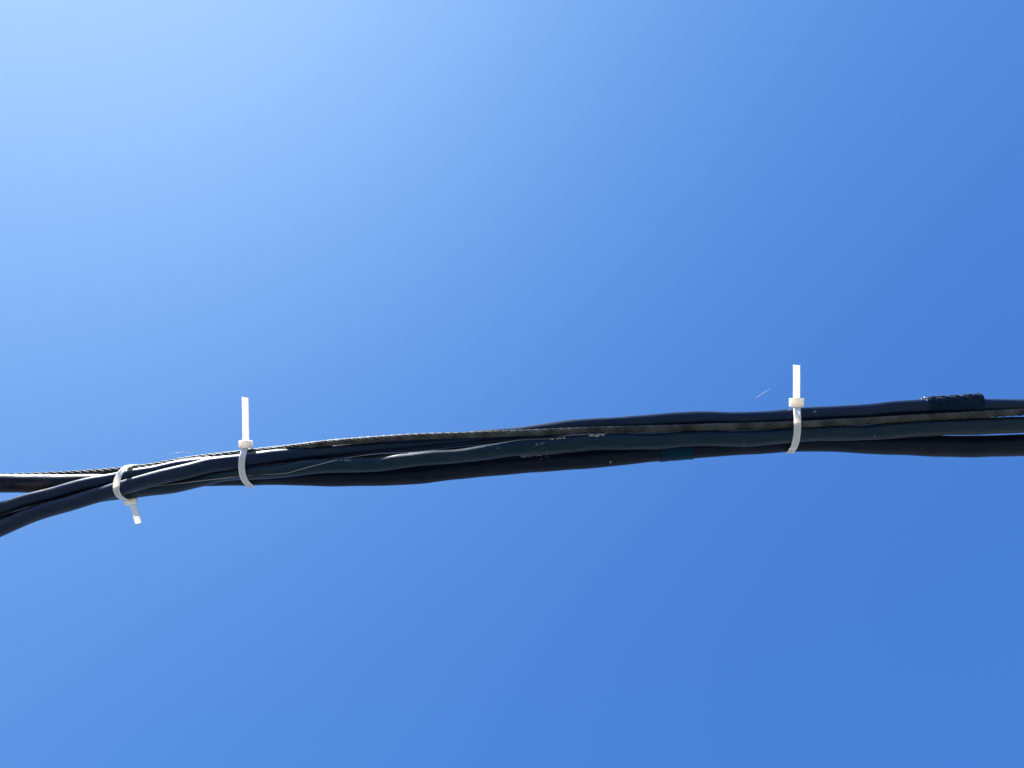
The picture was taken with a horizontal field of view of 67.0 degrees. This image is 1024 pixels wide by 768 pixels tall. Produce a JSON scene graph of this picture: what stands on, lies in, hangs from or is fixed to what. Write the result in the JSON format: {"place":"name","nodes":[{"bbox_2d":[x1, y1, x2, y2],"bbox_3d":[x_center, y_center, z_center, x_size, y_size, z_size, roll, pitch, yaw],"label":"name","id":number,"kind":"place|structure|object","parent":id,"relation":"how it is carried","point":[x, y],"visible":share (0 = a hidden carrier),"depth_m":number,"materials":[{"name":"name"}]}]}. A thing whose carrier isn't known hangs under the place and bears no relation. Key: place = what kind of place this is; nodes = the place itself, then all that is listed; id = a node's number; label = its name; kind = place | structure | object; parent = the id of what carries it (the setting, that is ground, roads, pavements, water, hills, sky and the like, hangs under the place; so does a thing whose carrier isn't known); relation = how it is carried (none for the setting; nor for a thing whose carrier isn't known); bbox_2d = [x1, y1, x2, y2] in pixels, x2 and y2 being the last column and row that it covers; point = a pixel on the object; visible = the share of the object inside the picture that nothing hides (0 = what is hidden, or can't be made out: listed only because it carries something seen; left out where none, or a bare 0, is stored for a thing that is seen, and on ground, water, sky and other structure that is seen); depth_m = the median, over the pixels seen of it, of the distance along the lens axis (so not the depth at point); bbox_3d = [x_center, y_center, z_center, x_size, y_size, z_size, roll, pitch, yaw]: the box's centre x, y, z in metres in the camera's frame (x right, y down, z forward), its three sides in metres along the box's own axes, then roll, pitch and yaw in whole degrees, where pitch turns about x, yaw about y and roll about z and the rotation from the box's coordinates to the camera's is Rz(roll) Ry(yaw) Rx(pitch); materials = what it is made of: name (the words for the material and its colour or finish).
{"place":"outdoors","nodes":[
{"label":"outdoors","id":0,"kind":"place"},
{"bbox_2d":[0,0,1023,767],"label":"sky","id":1,"kind":"structure","parent":0,"point":[342,219],"materials":[{"name":"blue"}]},
{"bbox_2d":[3,409,1023,474],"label":"wire rope","id":2,"kind":"object","parent":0,"point":[739,426],"visible":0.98,"depth_m":0.78,"materials":[{"name":"metal"}]},
{"bbox_2d":[0,417,1023,520],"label":"cable","id":3,"kind":"object","parent":2,"relation":"hanging from","point":[878,431],"visible":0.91,"depth_m":0.78,"materials":[{"name":"grey plastic"}]},
{"bbox_2d":[113,464,140,524],"bbox_3d":[-0.394,0.110,0.799,0.020,0.046,0.058,-10,-66,5],"label":"cable tie","id":4,"kind":"object","parent":3,"relation":"attached to","point":[131,502],"visible":0.83,"depth_m":0.79,"materials":[{"name":"plastic"}]},
{"bbox_2d":[266,450,429,474],"bbox_3d":[-0.164,0.076,0.782,0.180,0.020,0.007,-6,-66,3],"label":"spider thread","id":5,"kind":"object","parent":3,"relation":"attached to","point":[349,457],"visible":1,"depth_m":0.78,"materials":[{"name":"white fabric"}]},
{"bbox_2d":[0,434,1023,492],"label":"cable","id":6,"kind":"object","parent":2,"relation":"attached to","point":[1011,445],"visible":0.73,"depth_m":0.79,"materials":[{"name":"grey plastic"}]},
{"bbox_2d":[238,397,253,487],"bbox_3d":[-0.272,0.064,0.789,0.018,0.045,0.093,0,-66,0],"label":"cable tie","id":7,"kind":"object","parent":6,"relation":"attached to","point":[245,444],"visible":0.91,"depth_m":0.79,"materials":[{"name":"plastic"}]},
{"bbox_2d":[0,424,866,515],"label":"cable","id":8,"kind":"object","parent":6,"relation":"attached to","point":[47,495],"visible":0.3,"depth_m":0.78,"materials":[{"name":"black rubber"}]},
{"bbox_2d":[786,365,803,453],"bbox_3d":[0.292,0.030,0.790,0.023,0.048,0.089,0,-66,0],"label":"cable tie","id":9,"kind":"object","parent":6,"relation":"attached to","point":[796,402],"visible":0.92,"depth_m":0.79,"materials":[{"name":"plastic"}]},
{"bbox_2d":[0,392,1023,536],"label":"cable","id":10,"kind":"object","parent":2,"relation":"hanging from","point":[966,402],"visible":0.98,"depth_m":0.79,"materials":[{"name":"grey plastic"}]}
]}

